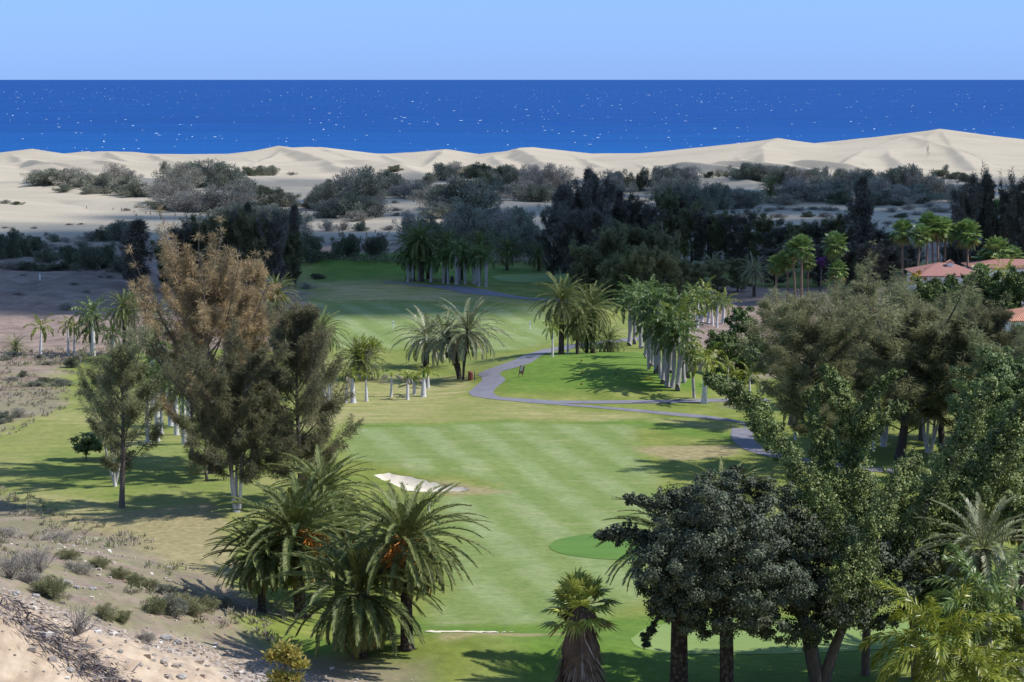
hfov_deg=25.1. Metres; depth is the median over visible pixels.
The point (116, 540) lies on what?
dry scrub
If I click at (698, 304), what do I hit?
royal palm
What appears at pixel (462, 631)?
sand bunker
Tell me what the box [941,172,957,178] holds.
dark bush
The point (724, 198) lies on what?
tamarisk bush
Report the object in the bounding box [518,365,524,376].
tee sign
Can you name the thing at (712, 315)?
royal palm
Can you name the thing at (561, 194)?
casuarina tree
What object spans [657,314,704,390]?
royal palm
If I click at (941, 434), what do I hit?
casuarina tree
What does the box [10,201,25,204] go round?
tamarisk bush
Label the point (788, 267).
fan palm
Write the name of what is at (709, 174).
dark bush
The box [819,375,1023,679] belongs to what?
tree
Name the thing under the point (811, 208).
tamarisk bush
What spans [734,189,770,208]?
tamarisk bush
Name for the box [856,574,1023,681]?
royal palm
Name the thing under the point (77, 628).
bare bush
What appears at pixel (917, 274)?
flowering bush
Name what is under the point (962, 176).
dark bush
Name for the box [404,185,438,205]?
tamarisk bush
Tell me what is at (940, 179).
tamarisk bush
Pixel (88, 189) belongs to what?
tamarisk bush
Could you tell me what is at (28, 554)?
tamarisk bush
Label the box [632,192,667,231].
casuarina tree
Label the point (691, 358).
royal palm
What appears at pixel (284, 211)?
tamarisk bush
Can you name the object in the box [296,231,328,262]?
dark bush
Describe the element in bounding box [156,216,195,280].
casuarina tree
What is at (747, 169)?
tamarisk bush
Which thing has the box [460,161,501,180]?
dark bush
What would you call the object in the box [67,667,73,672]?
boulder
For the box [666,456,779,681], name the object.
date palm
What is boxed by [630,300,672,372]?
royal palm
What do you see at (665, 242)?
casuarina tree
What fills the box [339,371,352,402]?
royal palm
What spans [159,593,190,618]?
tamarisk bush
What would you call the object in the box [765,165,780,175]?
tamarisk bush
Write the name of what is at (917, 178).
tamarisk bush
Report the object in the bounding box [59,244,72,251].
dark bush
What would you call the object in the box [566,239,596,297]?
casuarina tree
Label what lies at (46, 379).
dark bush
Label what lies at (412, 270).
royal palm
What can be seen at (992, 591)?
royal palm
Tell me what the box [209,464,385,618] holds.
date palm
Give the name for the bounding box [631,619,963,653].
putting green
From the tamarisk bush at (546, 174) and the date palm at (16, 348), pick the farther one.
the tamarisk bush at (546, 174)
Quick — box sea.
[0,80,1023,153]
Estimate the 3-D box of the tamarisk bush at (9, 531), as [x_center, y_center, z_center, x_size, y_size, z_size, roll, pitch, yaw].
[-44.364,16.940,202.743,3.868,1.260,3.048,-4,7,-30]
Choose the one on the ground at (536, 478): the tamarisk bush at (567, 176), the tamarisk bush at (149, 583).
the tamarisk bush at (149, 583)
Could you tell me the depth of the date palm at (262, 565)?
177.32 m
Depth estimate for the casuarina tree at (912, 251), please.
480.89 m
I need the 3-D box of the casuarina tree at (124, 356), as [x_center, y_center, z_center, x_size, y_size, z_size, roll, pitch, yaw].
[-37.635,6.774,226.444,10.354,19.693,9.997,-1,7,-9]
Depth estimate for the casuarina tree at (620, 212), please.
516.60 m
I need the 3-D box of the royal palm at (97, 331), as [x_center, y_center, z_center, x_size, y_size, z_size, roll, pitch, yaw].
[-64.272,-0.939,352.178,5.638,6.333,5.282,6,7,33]
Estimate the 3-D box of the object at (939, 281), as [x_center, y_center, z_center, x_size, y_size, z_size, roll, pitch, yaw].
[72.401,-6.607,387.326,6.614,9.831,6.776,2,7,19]
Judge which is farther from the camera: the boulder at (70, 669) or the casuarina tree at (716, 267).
the casuarina tree at (716, 267)
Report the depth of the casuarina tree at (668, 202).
528.55 m
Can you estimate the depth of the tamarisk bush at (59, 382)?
316.05 m
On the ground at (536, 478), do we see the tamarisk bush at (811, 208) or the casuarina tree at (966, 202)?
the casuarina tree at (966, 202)
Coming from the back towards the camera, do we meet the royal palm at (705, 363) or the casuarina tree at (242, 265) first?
the royal palm at (705, 363)
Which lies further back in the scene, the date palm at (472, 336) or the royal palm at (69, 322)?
the royal palm at (69, 322)
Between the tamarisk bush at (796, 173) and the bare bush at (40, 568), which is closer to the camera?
the bare bush at (40, 568)
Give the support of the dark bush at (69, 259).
on the ground at (536, 478)
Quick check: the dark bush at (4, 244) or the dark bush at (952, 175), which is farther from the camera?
the dark bush at (952, 175)
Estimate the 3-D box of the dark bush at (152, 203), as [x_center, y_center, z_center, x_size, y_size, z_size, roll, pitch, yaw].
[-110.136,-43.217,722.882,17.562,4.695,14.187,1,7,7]
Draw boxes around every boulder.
[12,590,19,595]
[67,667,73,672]
[89,586,96,589]
[160,634,172,641]
[173,638,182,644]
[176,673,186,679]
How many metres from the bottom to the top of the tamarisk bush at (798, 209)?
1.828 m
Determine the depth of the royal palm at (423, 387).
306.26 m
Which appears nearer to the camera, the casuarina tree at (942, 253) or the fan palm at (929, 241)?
the fan palm at (929, 241)
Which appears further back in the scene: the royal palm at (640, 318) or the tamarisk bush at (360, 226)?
the tamarisk bush at (360, 226)
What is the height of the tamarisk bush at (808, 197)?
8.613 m
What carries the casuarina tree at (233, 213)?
on the ground at (536, 478)
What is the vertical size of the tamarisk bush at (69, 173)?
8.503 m
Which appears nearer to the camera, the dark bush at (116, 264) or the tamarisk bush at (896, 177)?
the dark bush at (116, 264)
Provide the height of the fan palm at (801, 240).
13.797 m
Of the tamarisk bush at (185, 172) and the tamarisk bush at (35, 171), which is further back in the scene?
the tamarisk bush at (35, 171)
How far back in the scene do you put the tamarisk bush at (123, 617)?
161.68 m
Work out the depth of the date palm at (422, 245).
473.36 m
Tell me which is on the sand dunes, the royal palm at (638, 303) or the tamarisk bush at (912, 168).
the tamarisk bush at (912, 168)
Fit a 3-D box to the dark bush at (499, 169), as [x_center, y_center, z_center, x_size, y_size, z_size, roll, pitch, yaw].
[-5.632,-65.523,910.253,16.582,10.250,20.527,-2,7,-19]
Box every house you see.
[904,260,974,290]
[961,259,1023,281]
[999,307,1023,330]
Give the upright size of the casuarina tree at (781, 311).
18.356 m
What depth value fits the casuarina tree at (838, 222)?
496.51 m
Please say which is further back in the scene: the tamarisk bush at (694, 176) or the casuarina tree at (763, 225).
the tamarisk bush at (694, 176)
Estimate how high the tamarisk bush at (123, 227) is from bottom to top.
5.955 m
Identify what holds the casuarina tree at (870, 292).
on the ground at (536, 478)
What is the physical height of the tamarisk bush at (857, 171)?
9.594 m
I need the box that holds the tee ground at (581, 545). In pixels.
[549,533,658,559]
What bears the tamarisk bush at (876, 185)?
on the sand dunes
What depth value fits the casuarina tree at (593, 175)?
512.72 m
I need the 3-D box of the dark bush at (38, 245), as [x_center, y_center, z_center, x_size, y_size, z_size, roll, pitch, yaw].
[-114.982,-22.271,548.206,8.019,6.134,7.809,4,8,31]
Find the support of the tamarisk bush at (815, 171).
on the sand dunes
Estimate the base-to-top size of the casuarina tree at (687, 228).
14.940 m
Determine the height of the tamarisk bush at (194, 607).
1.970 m
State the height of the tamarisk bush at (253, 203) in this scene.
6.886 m
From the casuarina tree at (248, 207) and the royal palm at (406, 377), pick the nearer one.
the royal palm at (406, 377)
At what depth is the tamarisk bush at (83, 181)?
846.63 m
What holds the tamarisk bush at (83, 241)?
on the ground at (536, 478)
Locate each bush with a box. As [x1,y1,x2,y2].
[0,200,10,203]
[0,227,32,256]
[0,234,24,258]
[0,258,26,269]
[0,354,12,360]
[0,410,17,422]
[0,526,30,537]
[0,549,23,579]
[0,558,34,570]
[1,351,26,356]
[2,375,19,380]
[6,556,46,577]
[8,261,48,270]
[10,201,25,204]
[10,407,33,417]
[13,547,60,564]
[15,568,43,584]
[17,370,27,376]
[17,381,47,385]
[20,169,40,180]
[23,167,68,185]
[23,236,47,256]
[23,550,55,572]
[28,574,74,602]
[31,247,62,263]
[34,354,47,358]
[35,360,55,364]
[36,262,71,270]
[36,377,57,382]
[40,529,78,540]
[44,167,76,182]
[44,242,55,247]
[45,233,63,241]
[48,167,87,187]
[48,378,77,385]
[49,244,62,249]
[49,602,103,635]
[51,183,74,192]
[53,302,73,309]
[54,548,83,560]
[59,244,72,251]
[59,244,85,269]
[60,237,73,242]
[62,557,95,574]
[63,355,80,367]
[69,172,95,187]
[70,242,105,271]
[72,231,103,241]
[73,238,92,245]
[79,185,97,194]
[79,241,120,269]
[87,173,119,193]
[88,555,113,568]
[93,228,112,241]
[94,601,120,621]
[99,219,129,240]
[100,163,143,183]
[104,258,123,272]
[108,221,145,240]
[108,566,132,579]
[110,174,147,195]
[113,610,131,622]
[118,180,152,196]
[119,169,143,178]
[125,572,146,587]
[131,183,155,196]
[134,197,174,209]
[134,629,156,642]
[135,578,159,589]
[139,596,167,615]
[140,179,186,200]
[143,166,195,194]
[150,189,213,211]
[154,583,181,594]
[158,161,170,172]
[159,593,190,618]
[162,160,206,191]
[171,160,214,187]
[173,185,241,210]
[173,591,188,598]
[175,593,206,617]
[187,184,257,210]
[191,158,244,185]
[195,594,221,613]
[202,202,243,219]
[203,160,253,189]
[212,596,237,606]
[223,201,260,208]
[224,176,268,205]
[242,166,264,175]
[245,182,281,205]
[251,203,278,217]
[252,165,269,175]
[260,186,282,200]
[260,638,311,681]
[263,165,280,175]
[264,188,301,206]
[268,205,313,224]
[278,222,321,240]
[281,213,311,231]
[296,198,313,208]
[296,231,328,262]
[297,283,316,288]
[303,181,345,207]
[308,197,348,217]
[309,273,326,279]
[317,219,337,230]
[319,178,347,193]
[321,166,363,198]
[323,190,379,218]
[330,232,363,255]
[336,221,351,229]
[337,210,373,220]
[340,165,388,203]
[343,195,395,216]
[351,220,369,230]
[361,233,389,255]
[374,172,410,193]
[375,171,395,178]
[381,225,396,229]
[383,165,403,171]
[386,179,422,197]
[391,209,421,238]
[398,217,435,240]
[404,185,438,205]
[405,180,435,196]
[413,174,437,181]
[416,216,456,236]
[417,201,457,217]
[423,182,484,208]
[425,162,458,180]
[428,230,476,255]
[433,174,495,209]
[440,211,478,239]
[443,160,468,176]
[443,201,498,240]
[453,176,504,209]
[456,163,486,178]
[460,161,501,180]
[472,227,506,247]
[475,204,520,233]
[476,164,510,184]
[479,207,516,235]
[485,177,516,197]
[485,231,527,255]
[487,164,526,185]
[494,180,530,200]
[498,205,540,240]
[510,182,556,201]
[512,221,548,255]
[517,164,539,182]
[518,165,543,185]
[529,162,563,188]
[549,164,582,188]
[598,168,637,194]
[607,169,638,191]
[627,168,648,190]
[641,165,665,189]
[647,176,680,202]
[649,166,690,187]
[656,164,690,180]
[657,177,701,197]
[679,166,708,188]
[679,190,718,214]
[692,183,734,206]
[701,171,716,177]
[703,181,734,209]
[713,169,723,176]
[720,170,729,176]
[726,162,762,179]
[729,168,743,178]
[730,187,749,208]
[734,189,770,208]
[740,163,771,180]
[753,176,785,202]
[760,165,794,183]
[761,175,813,198]
[763,207,779,211]
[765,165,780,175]
[768,212,788,217]
[771,192,803,204]
[772,206,789,209]
[777,166,818,183]
[784,179,833,201]
[791,206,805,210]
[800,211,815,216]
[802,167,834,183]
[803,177,844,201]
[806,206,822,209]
[815,256,826,292]
[817,206,839,210]
[817,212,835,216]
[819,168,852,188]
[821,165,831,176]
[823,178,858,197]
[825,188,854,204]
[836,168,874,188]
[849,168,879,187]
[850,176,899,194]
[868,189,904,204]
[869,167,897,182]
[876,165,923,190]
[880,183,926,203]
[881,207,900,211]
[881,220,894,223]
[888,212,908,217]
[889,162,937,187]
[890,200,904,205]
[897,168,938,195]
[900,205,916,209]
[904,183,947,203]
[908,211,922,214]
[909,270,926,284]
[918,202,938,206]
[919,174,956,194]
[923,205,951,212]
[931,178,970,199]
[932,168,948,176]
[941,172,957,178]
[943,184,968,202]
[954,171,979,181]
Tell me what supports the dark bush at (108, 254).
on the ground at (536, 478)
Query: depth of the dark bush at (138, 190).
799.50 m
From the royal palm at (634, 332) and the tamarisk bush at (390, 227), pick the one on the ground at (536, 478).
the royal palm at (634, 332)
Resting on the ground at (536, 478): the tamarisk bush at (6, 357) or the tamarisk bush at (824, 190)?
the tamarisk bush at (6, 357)
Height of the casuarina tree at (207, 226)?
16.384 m
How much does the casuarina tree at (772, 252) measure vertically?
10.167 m
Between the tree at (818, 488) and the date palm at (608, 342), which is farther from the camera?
the date palm at (608, 342)
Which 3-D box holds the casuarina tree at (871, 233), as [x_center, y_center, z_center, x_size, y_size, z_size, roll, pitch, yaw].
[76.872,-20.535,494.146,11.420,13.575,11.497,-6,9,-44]
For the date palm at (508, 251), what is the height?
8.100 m
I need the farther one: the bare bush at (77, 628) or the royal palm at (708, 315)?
the royal palm at (708, 315)
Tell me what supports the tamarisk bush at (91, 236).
on the ground at (536, 478)
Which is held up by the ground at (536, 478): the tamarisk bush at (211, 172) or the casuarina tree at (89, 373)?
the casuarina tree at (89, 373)
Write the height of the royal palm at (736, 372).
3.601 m
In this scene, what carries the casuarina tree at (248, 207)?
on the ground at (536, 478)
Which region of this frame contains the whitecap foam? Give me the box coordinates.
[12,88,994,148]
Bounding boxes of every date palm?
[1,333,33,353]
[99,288,147,344]
[121,289,146,342]
[130,294,180,336]
[201,514,319,612]
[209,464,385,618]
[257,272,300,364]
[259,443,381,584]
[259,518,452,659]
[302,491,393,591]
[308,480,493,649]
[312,305,350,396]
[328,333,391,381]
[387,306,462,367]
[389,226,437,280]
[395,218,444,281]
[409,241,441,278]
[413,310,482,379]
[421,296,514,379]
[429,227,465,281]
[452,237,473,280]
[460,228,501,279]
[491,234,524,269]
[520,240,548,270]
[523,271,601,353]
[555,302,598,353]
[564,317,607,352]
[565,279,626,352]
[589,493,734,681]
[596,323,628,351]
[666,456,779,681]
[674,238,694,257]
[695,250,728,282]
[735,251,772,296]
[847,250,860,279]
[897,549,999,656]
[908,492,1023,659]
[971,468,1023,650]
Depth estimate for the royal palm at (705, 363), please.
297.07 m
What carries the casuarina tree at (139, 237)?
on the ground at (536, 478)
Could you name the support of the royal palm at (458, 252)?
on the ground at (536, 478)
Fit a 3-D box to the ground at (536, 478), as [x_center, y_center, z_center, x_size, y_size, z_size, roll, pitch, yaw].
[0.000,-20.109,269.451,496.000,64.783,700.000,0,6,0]
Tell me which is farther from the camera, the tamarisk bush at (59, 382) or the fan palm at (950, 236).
the fan palm at (950, 236)
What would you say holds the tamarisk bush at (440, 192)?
on the sand dunes
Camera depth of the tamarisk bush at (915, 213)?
703.63 m
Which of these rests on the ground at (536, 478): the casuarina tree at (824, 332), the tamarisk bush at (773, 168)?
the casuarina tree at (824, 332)
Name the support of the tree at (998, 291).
on the ground at (536, 478)
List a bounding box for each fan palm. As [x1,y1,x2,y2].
[346,334,385,379]
[536,565,622,681]
[766,254,786,301]
[778,248,797,301]
[782,239,800,299]
[788,233,815,298]
[803,254,816,296]
[821,230,848,300]
[824,258,848,293]
[889,217,913,278]
[909,222,931,265]
[914,210,942,264]
[928,237,936,263]
[930,215,949,262]
[939,215,957,261]
[953,217,983,268]
[969,262,991,283]
[972,247,991,260]
[980,235,1014,259]
[993,199,999,214]
[1004,244,1023,258]
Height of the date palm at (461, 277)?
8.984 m
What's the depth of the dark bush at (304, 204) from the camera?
736.98 m
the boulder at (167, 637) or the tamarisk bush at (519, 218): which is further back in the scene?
the tamarisk bush at (519, 218)
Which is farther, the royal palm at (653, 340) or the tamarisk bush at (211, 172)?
the tamarisk bush at (211, 172)
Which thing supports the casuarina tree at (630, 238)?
on the ground at (536, 478)
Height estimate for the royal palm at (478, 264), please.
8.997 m
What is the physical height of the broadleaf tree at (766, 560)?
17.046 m
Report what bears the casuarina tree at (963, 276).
on the ground at (536, 478)
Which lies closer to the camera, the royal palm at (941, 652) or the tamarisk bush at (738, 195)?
the royal palm at (941, 652)
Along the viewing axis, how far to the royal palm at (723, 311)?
402.57 m
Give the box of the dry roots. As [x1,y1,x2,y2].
[0,592,140,681]
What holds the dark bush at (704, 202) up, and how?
on the sand dunes
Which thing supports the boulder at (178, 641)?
on the gravel
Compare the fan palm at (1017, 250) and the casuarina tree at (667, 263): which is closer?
the casuarina tree at (667, 263)
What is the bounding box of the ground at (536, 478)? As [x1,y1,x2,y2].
[0,236,1023,681]
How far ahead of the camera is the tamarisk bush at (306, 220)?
605.33 m
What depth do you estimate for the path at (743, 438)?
265.70 m
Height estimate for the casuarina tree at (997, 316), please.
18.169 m
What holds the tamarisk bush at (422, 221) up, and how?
on the ground at (536, 478)
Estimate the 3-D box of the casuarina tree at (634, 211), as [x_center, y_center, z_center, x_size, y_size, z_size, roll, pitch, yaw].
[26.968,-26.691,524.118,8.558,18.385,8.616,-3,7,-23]
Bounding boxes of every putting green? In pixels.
[492,273,592,282]
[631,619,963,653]
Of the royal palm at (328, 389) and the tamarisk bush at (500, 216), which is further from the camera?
the tamarisk bush at (500, 216)
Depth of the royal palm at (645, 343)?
329.10 m
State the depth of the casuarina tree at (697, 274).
448.49 m
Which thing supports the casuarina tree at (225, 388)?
on the ground at (536, 478)
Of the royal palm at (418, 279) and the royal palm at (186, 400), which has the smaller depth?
the royal palm at (186, 400)
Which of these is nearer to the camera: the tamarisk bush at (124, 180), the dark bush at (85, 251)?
the dark bush at (85, 251)
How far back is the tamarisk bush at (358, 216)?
680.67 m
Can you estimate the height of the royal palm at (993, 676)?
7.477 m
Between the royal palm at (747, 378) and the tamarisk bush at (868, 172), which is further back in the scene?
the tamarisk bush at (868, 172)
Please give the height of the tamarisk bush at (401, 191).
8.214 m
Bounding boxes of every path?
[385,281,565,301]
[469,349,746,427]
[544,337,638,349]
[558,398,768,403]
[731,428,918,474]
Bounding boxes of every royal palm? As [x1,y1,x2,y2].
[23,313,54,353]
[57,313,76,354]
[64,317,82,353]
[69,294,112,356]
[74,314,108,354]
[100,320,121,345]
[132,364,159,442]
[134,327,171,405]
[137,359,176,441]
[139,344,174,432]
[150,337,179,403]
[151,349,180,425]
[151,366,194,434]
[159,378,195,444]
[171,364,195,417]
[327,381,336,397]
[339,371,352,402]
[340,365,365,402]
[360,370,374,400]
[380,372,403,396]
[395,249,418,281]
[398,244,425,281]
[399,369,414,399]
[404,246,431,280]
[405,373,421,394]
[412,363,439,396]
[419,367,433,387]
[421,255,440,282]
[431,243,453,283]
[436,248,454,283]
[439,237,470,284]
[446,247,470,283]
[453,245,470,283]
[462,251,484,283]
[464,244,492,286]
[465,240,489,284]
[476,247,501,286]
[542,316,564,356]
[557,322,574,353]
[608,281,643,345]
[615,274,660,348]
[619,282,644,343]
[619,288,658,357]
[628,274,668,365]
[628,294,664,369]
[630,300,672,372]
[634,308,671,378]
[635,280,678,373]
[640,314,684,382]
[643,302,694,386]
[652,323,701,387]
[653,286,695,372]
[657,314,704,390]
[660,292,707,382]
[666,290,707,378]
[678,344,705,397]
[679,281,703,316]
[687,334,730,403]
[688,284,716,321]
[689,287,707,327]
[692,275,718,315]
[699,291,713,322]
[701,298,721,324]
[705,292,729,327]
[711,287,741,323]
[719,354,736,382]
[726,365,746,380]
[737,361,764,390]
[780,396,806,439]
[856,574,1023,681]
[872,427,883,449]
[914,542,1023,679]
[922,630,1023,681]
[966,600,1023,681]
[988,256,1023,280]
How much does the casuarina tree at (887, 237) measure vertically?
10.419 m
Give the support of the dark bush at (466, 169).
on the sand dunes
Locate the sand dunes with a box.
[0,129,1023,236]
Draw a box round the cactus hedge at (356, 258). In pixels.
[280,249,536,265]
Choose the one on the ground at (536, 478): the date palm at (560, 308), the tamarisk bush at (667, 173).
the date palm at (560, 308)
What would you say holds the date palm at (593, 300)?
on the ground at (536, 478)
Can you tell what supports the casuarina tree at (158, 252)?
on the ground at (536, 478)
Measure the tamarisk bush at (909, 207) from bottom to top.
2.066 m
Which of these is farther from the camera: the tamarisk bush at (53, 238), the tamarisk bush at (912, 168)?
the tamarisk bush at (912, 168)
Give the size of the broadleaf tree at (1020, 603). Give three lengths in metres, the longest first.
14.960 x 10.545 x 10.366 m
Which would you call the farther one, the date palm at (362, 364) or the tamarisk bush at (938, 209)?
the tamarisk bush at (938, 209)
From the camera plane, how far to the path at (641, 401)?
298.70 m
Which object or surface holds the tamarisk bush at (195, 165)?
on the sand dunes
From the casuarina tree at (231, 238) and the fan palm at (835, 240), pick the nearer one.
the fan palm at (835, 240)
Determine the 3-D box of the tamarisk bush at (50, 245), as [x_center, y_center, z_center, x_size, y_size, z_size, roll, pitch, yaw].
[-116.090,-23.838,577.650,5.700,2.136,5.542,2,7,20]
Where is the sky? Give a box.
[0,0,1023,79]
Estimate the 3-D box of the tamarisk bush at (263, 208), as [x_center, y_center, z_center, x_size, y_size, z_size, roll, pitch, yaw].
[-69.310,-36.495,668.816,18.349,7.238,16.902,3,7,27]
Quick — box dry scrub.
[0,305,318,644]
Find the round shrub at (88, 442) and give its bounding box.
[67,432,103,460]
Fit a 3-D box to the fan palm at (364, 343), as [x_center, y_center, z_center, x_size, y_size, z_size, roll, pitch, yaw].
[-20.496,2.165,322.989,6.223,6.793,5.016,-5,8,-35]
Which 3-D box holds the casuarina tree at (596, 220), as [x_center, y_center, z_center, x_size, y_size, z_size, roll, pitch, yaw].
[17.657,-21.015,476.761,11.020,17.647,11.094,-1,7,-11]
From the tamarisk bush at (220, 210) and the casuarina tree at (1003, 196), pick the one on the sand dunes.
the tamarisk bush at (220, 210)
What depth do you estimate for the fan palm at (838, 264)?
436.90 m
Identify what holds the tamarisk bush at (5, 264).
on the ground at (536, 478)
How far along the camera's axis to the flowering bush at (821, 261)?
455.99 m
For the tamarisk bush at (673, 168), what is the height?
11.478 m
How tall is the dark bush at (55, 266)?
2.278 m
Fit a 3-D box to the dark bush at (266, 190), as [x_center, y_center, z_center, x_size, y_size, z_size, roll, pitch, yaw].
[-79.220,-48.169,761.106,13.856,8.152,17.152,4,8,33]
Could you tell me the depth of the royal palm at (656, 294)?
311.36 m
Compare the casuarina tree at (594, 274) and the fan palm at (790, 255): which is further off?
the casuarina tree at (594, 274)
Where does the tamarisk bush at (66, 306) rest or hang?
on the ground at (536, 478)
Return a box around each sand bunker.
[374,473,468,491]
[423,630,504,632]
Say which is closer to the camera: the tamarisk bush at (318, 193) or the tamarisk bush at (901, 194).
the tamarisk bush at (318, 193)
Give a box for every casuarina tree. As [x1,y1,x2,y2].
[72,357,140,486]
[76,306,178,507]
[117,211,154,292]
[117,242,147,283]
[125,204,282,473]
[149,239,180,290]
[150,297,215,450]
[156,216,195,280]
[156,314,311,511]
[176,411,245,480]
[179,210,206,282]
[198,209,231,272]
[215,204,241,275]
[216,250,282,454]
[223,203,265,282]
[231,293,364,488]
[236,207,275,280]
[241,196,253,261]
[254,204,288,282]
[274,224,307,285]
[284,197,302,286]
[532,183,586,273]
[536,200,566,277]
[547,200,597,278]
[561,170,605,245]
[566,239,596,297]
[573,251,610,294]
[575,200,620,256]
[578,169,620,221]
[581,165,613,243]
[592,223,628,289]
[595,253,627,302]
[604,218,636,281]
[607,244,647,296]
[609,189,634,252]
[619,184,651,229]
[626,222,658,266]
[628,241,665,289]
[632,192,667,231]
[633,222,673,281]
[649,244,683,295]
[653,187,680,249]
[653,229,681,279]
[662,181,697,252]
[668,255,693,297]
[678,199,706,263]
[682,260,711,293]
[689,205,722,263]
[702,258,732,293]
[706,209,745,265]
[715,203,762,269]
[722,255,751,291]
[735,278,834,424]
[739,209,784,267]
[743,292,880,471]
[757,238,792,285]
[759,216,793,272]
[783,221,818,271]
[802,217,845,271]
[803,268,904,444]
[804,236,832,286]
[814,283,921,446]
[815,210,861,269]
[820,240,920,396]
[826,244,863,286]
[843,173,879,270]
[844,268,1004,459]
[847,216,889,272]
[854,238,896,286]
[868,265,1012,451]
[875,300,954,440]
[878,244,911,286]
[879,232,908,274]
[886,269,1016,429]
[891,240,925,278]
[907,332,960,452]
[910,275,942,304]
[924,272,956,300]
[934,245,962,262]
[937,299,1023,444]
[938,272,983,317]
[939,201,976,266]
[948,177,984,266]
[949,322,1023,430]
[960,273,982,314]
[964,161,988,243]
[969,239,989,260]
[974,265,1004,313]
[976,170,1003,259]
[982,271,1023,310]
[990,171,1023,252]
[998,167,1023,258]
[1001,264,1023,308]
[1012,199,1023,258]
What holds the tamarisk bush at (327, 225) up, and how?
on the sand dunes
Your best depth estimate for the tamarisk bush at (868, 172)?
862.55 m
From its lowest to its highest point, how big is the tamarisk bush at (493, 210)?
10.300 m
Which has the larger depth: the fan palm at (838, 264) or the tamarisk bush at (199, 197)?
the tamarisk bush at (199, 197)
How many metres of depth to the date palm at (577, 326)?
335.12 m
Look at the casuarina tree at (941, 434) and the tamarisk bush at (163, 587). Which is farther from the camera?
the casuarina tree at (941, 434)
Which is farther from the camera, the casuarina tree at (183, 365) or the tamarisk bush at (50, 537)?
the casuarina tree at (183, 365)
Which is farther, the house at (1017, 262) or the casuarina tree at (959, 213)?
the casuarina tree at (959, 213)
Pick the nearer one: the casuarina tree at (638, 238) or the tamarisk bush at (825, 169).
the casuarina tree at (638, 238)
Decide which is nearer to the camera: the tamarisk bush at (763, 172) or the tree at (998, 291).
the tree at (998, 291)
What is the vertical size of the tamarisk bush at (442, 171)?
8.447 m
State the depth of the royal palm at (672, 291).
313.75 m
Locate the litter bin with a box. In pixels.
[468,371,472,379]
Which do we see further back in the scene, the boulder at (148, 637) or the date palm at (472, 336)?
the date palm at (472, 336)
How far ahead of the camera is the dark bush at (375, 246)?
513.75 m
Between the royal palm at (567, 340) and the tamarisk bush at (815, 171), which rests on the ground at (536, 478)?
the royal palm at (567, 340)
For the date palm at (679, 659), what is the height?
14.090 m
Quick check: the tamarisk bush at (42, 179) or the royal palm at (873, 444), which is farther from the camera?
the tamarisk bush at (42, 179)
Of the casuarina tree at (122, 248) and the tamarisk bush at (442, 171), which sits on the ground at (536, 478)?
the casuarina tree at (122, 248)
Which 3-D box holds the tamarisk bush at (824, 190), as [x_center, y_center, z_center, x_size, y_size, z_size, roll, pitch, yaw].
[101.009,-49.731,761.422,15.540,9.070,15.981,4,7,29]
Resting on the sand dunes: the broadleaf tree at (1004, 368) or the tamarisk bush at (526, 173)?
the tamarisk bush at (526, 173)
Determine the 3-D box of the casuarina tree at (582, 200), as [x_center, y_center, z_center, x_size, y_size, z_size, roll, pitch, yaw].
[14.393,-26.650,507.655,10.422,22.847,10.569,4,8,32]
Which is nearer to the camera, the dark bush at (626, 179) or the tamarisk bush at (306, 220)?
the tamarisk bush at (306, 220)
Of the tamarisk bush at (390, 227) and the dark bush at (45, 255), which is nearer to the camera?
the dark bush at (45, 255)
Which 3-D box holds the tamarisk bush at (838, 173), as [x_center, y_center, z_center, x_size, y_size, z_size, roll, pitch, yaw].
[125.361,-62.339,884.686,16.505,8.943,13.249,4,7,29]
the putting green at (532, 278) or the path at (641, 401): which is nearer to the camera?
the path at (641, 401)
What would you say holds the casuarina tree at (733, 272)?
on the ground at (536, 478)
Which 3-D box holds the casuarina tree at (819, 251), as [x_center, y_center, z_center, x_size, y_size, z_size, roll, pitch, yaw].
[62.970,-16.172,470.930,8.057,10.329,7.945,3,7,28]
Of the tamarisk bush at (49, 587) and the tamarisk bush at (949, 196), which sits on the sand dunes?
the tamarisk bush at (949, 196)
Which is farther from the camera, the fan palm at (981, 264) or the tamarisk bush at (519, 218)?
the tamarisk bush at (519, 218)
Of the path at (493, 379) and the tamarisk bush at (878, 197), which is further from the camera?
the tamarisk bush at (878, 197)
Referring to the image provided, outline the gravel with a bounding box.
[0,528,412,681]
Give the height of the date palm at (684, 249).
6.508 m
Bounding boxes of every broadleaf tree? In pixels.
[593,465,939,681]
[704,305,773,383]
[943,344,1023,512]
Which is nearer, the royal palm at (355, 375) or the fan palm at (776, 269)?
the royal palm at (355, 375)
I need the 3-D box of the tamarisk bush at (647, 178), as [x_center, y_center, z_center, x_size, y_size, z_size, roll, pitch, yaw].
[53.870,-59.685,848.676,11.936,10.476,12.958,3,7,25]
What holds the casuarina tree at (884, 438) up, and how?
on the ground at (536, 478)
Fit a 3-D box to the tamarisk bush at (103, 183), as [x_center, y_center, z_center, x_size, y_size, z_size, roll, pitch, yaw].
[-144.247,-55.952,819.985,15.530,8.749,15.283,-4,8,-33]

